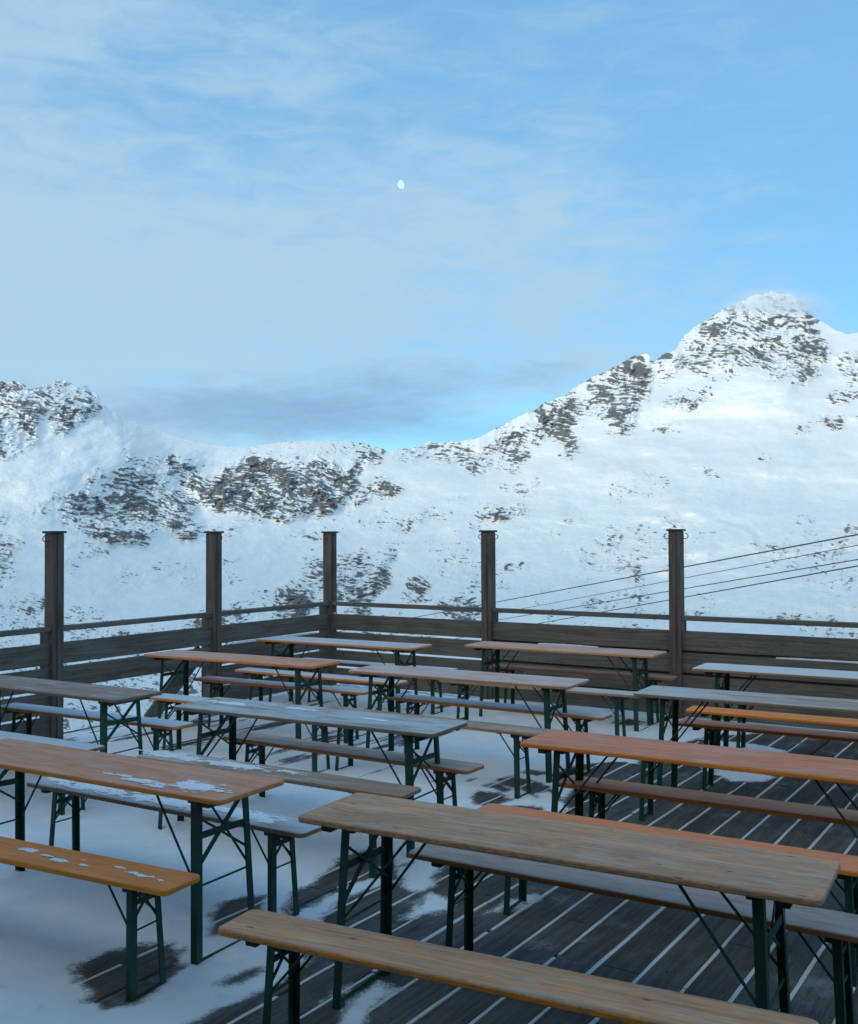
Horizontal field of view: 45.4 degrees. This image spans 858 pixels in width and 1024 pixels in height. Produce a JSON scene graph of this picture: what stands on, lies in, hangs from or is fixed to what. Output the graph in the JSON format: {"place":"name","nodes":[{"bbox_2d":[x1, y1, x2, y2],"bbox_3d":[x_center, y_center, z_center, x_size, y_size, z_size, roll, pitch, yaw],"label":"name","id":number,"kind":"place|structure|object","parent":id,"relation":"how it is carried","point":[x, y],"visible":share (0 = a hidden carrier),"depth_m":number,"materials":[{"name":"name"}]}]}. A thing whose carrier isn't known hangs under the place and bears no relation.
{"place":"outdoors","nodes":[
{"label":"outdoors","id":0,"kind":"place"},
{"bbox_2d":[0,290,857,732],"bbox_3d":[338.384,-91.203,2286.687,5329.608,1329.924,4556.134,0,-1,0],"label":"mountain slopes","id":1,"kind":"structure","parent":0,"point":[726,432],"depth_m":1597.57,"materials":[{"name":"white snow"}]},
{"bbox_2d":[294,559,857,654],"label":"lift cable","id":2,"kind":"object","parent":1,"relation":"on","point":[685,588],"visible":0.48,"depth_m":40.89,"materials":[{"name":"grey metal"}]},
{"bbox_2d":[294,545,857,653],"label":"lift cable","id":3,"kind":"object","parent":1,"relation":"on","point":[688,577],"visible":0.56,"depth_m":41.82,"materials":[{"name":"grey metal"}]},
{"bbox_2d":[339,534,857,631],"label":"lift cable","id":4,"kind":"object","parent":1,"relation":"on","point":[668,569],"visible":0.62,"depth_m":39.89,"materials":[{"name":"grey metal"}]},
{"bbox_2d":[378,565,857,652],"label":"lift cable","id":5,"kind":"object","parent":1,"relation":"on","point":[712,592],"visible":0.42,"depth_m":38.59,"materials":[{"name":"grey metal"}]},
{"bbox_2d":[642,616,809,726],"bbox_3d":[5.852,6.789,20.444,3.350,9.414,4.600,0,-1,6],"label":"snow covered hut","id":6,"kind":"object","parent":1,"relation":"on","point":[750,628],"visible":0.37,"depth_m":19.74,"materials":[{"name":"white snow"}]},
{"bbox_2d":[0,0,857,451],"label":"sky","id":7,"kind":"structure","parent":0,"point":[208,230],"materials":[{"name":"blue"}]},
{"bbox_2d":[397,180,403,188],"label":"moon","id":8,"kind":"object","parent":7,"relation":"in","point":[400,183],"visible":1,"depth_m":18981.54,"materials":[{"name":"white"}]},
{"bbox_3d":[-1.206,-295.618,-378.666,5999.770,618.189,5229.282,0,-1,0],"label":"hills","id":9,"kind":"structure","parent":0,"visible":0},
{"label":"deck joists","id":10,"kind":"structure","parent":9,"relation":"on","visible":0},
{"bbox_2d":[63,686,857,1023],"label":"deck","id":11,"kind":"structure","parent":10,"relation":"on","point":[683,960],"depth_m":5.27,"materials":[{"name":"brown wood"}]},
{"bbox_2d":[0,531,337,738],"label":"wooden fence","id":12,"kind":"object","parent":11,"relation":"on","point":[51,653],"visible":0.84,"depth_m":11.53,"materials":[{"name":"wood"}]},
{"bbox_2d":[0,684,857,1023],"bbox_3d":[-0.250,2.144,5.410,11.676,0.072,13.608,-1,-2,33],"label":"snow","id":13,"kind":"structure","parent":11,"relation":"on","point":[52,926],"depth_m":6.35,"materials":[{"name":"white snow"}]},
{"bbox_2d":[0,731,104,815],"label":"bench","id":14,"kind":"object","parent":13,"relation":"on","point":[55,741],"visible":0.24,"depth_m":7.63,"materials":[{"name":"white wood"}]},
{"bbox_2d":[0,675,161,754],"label":"beer table","id":15,"kind":"object","parent":13,"relation":"on","point":[105,696],"visible":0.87,"depth_m":8.22,"materials":[{"name":"brown wood"}]},
{"bbox_2d":[1,703,192,750],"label":"bench","id":16,"kind":"object","parent":13,"relation":"on","point":[156,725],"visible":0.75,"depth_m":8.82,"materials":[{"name":"brown wood"}]},
{"bbox_2d":[0,836,199,1001],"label":"bench","id":17,"kind":"object","parent":13,"relation":"on","point":[135,880],"visible":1,"depth_m":4.69,"materials":[{"name":"brown wood"}]},
{"bbox_2d":[0,738,283,964],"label":"beer table","id":18,"kind":"object","parent":13,"relation":"on","point":[198,788],"visible":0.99,"depth_m":5.27,"materials":[{"name":"brown wood"}]},
{"bbox_2d":[26,777,320,915],"bbox_3d":[-1.570,1.934,5.962,2.300,0.531,0.250,-1,-2,31],"label":"bench","id":19,"kind":"object","parent":13,"relation":"on","point":[274,827],"visible":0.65,"depth_m":5.75,"materials":[{"name":"grey wood"}]},
{"bbox_2d":[149,693,329,771],"bbox_3d":[-1.696,2.014,9.350,2.200,0.525,0.250,-1,-1,30],"label":"bench","id":20,"kind":"object","parent":13,"relation":"on","point":[169,699],"visible":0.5,"depth_m":9.69,"materials":[{"name":"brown wood"}]},
{"bbox_2d":[144,650,339,741],"bbox_3d":[-1.943,1.895,10.476,2.200,0.815,0.500,-1,-2,30],"label":"beer table","id":21,"kind":"object","parent":13,"relation":"on","point":[298,665],"visible":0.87,"depth_m":10.31,"materials":[{"name":"brown wood"}]},
{"bbox_2d":[137,749,420,878],"bbox_3d":[-1.129,1.949,6.744,2.400,0.533,0.250,-1,-1,31],"label":"bench","id":22,"kind":"object","parent":13,"relation":"on","point":[352,785],"visible":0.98,"depth_m":6.53,"materials":[{"name":"brown wood"}]},
{"bbox_2d":[194,676,374,743],"bbox_3d":[-1.537,2.042,10.623,2.200,0.525,0.250,-1,-1,29],"label":"bench","id":23,"kind":"object","parent":13,"relation":"on","point":[346,692],"visible":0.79,"depth_m":10.59,"materials":[{"name":"brown wood"}]},
{"bbox_2d":[173,697,467,857],"bbox_3d":[-0.806,1.814,7.163,2.200,0.819,0.500,-1,-1,30],"label":"beer table","id":24,"kind":"object","parent":13,"relation":"on","point":[407,728],"visible":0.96,"depth_m":7.01,"materials":[{"name":"grey wood"}]},
{"bbox_2d":[235,667,407,710],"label":"bench","id":25,"kind":"object","parent":13,"relation":"on","point":[377,682],"visible":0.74,"depth_m":11.23,"materials":[{"name":"brown wood"}]},
{"bbox_2d":[256,636,431,712],"bbox_3d":[-1.022,1.926,12.005,2.200,0.815,0.500,-1,-2,31],"label":"beer table","id":26,"kind":"object","parent":13,"relation":"on","point":[397,648],"visible":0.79,"depth_m":11.88,"materials":[{"name":"brown wood"}]},
{"bbox_2d":[223,732,483,805],"bbox_3d":[-0.605,1.964,7.347,2.200,0.525,0.250,-1,-2,33],"label":"bench","id":27,"kind":"object","parent":13,"relation":"on","point":[450,768],"visible":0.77,"depth_m":7.24,"materials":[{"name":"brown wood"}]},
{"bbox_2d":[305,657,457,714],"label":"bench","id":28,"kind":"object","parent":13,"relation":"on","point":[364,664],"visible":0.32,"depth_m":12.16,"materials":[{"name":"brown wood"}]},
{"bbox_2d":[327,706,552,798],"bbox_3d":[-0.003,1.989,8.551,2.200,0.525,0.250,-1,-2,32],"label":"bench","id":29,"kind":"object","parent":13,"relation":"on","point":[515,732],"visible":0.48,"depth_m":8.15,"materials":[{"name":"brown wood"}]},
{"bbox_2d":[348,664,588,782],"bbox_3d":[0.315,1.856,9.132,2.200,0.815,0.500,-1,-1,31],"label":"beer table","id":30,"kind":"object","parent":13,"relation":"on","point":[547,684],"visible":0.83,"depth_m":8.97,"materials":[{"name":"brown wood"}]},
{"bbox_2d":[387,693,611,774],"bbox_3d":[0.581,2.002,9.258,2.200,0.525,0.250,-1,-1,32],"label":"bench","id":31,"kind":"object","parent":13,"relation":"on","point":[578,716],"visible":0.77,"depth_m":9.19,"materials":[{"name":"brown wood"}]},
{"bbox_2d":[439,680,639,735],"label":"bench","id":32,"kind":"object","parent":13,"relation":"on","point":[616,695],"visible":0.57,"depth_m":10.07,"materials":[{"name":"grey wood"}]},
{"bbox_2d":[465,641,666,731],"bbox_3d":[1.464,1.898,11.231,2.200,0.815,0.500,-1,-2,31],"label":"beer table","id":33,"kind":"object","parent":13,"relation":"on","point":[634,655],"visible":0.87,"depth_m":11.04,"materials":[{"name":"brown wood"}]},
{"bbox_2d":[489,664,676,724],"bbox_3d":[1.686,2.049,11.527,2.200,0.525,0.250,-1,-2,31],"label":"bench","id":34,"kind":"object","parent":13,"relation":"on","point":[512,669],"visible":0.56,"depth_m":11.44,"materials":[{"name":"brown wood"}]},
{"bbox_2d":[218,909,818,1023],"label":"bench","id":35,"kind":"object","parent":11,"relation":"on","point":[292,937],"visible":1,"depth_m":3.62,"materials":[{"name":"brown wood"}]},
{"bbox_2d":[298,793,839,1013],"bbox_3d":[0.490,1.744,4.211,2.200,0.815,0.500,-1,-2,29],"label":"beer table","id":36,"kind":"object","parent":11,"relation":"on","point":[759,878],"visible":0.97,"depth_m":4.07,"materials":[{"name":"brown wood"}]},
{"bbox_2d":[332,529,857,732],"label":"wooden fence","id":37,"kind":"object","parent":11,"relation":"on","point":[682,647],"visible":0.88,"depth_m":11.76,"materials":[{"name":"wood"}]},
{"bbox_2d":[408,844,857,1023],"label":"bench","id":38,"kind":"object","parent":11,"relation":"on","point":[838,930],"visible":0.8,"depth_m":4.41,"materials":[{"name":"grey wood"}]},
{"bbox_2d":[639,760,660,820],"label":"bench","id":39,"kind":"object","parent":11,"relation":"on","point":[650,775],"visible":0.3,"depth_m":7.45,"materials":[{"name":"green metal"}]},
{"bbox_2d":[478,803,857,986],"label":"bench","id":40,"kind":"object","parent":11,"relation":"on","point":[848,873],"visible":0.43,"depth_m":5.16,"materials":[{"name":"brown wood"}]},
{"bbox_2d":[520,729,857,839],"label":"beer table","id":41,"kind":"object","parent":11,"relation":"on","point":[579,745],"visible":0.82,"depth_m":5.84,"materials":[{"name":"brown wood"}]},
{"bbox_2d":[559,775,857,826],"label":"bench","id":42,"kind":"object","parent":11,"relation":"on","point":[602,787],"visible":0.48,"depth_m":5.96,"materials":[{"name":"brown wood"}]},
{"bbox_2d":[736,705,753,747],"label":"bench","id":43,"kind":"object","parent":11,"relation":"on","point":[742,735],"visible":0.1,"depth_m":9.78,"materials":[{"name":"green metal"}]},
{"bbox_2d":[633,685,857,787],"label":"beer table","id":44,"kind":"object","parent":11,"relation":"on","point":[653,693],"visible":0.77,"depth_m":7.88,"materials":[{"name":"brown wood"}]},
{"bbox_2d":[678,718,857,790],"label":"bench","id":45,"kind":"object","parent":11,"relation":"on","point":[709,726],"visible":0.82,"depth_m":8.12,"materials":[{"name":"brown wood"}]},
{"bbox_2d":[686,706,857,771],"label":"bench","id":46,"kind":"object","parent":11,"relation":"on","point":[716,713],"visible":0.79,"depth_m":8.69,"materials":[{"name":"brown wood"}]},
{"bbox_2d":[692,663,857,746],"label":"beer table","id":47,"kind":"object","parent":11,"relation":"on","point":[718,669],"visible":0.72,"depth_m":9.38,"materials":[{"name":"white wood"}]}
]}

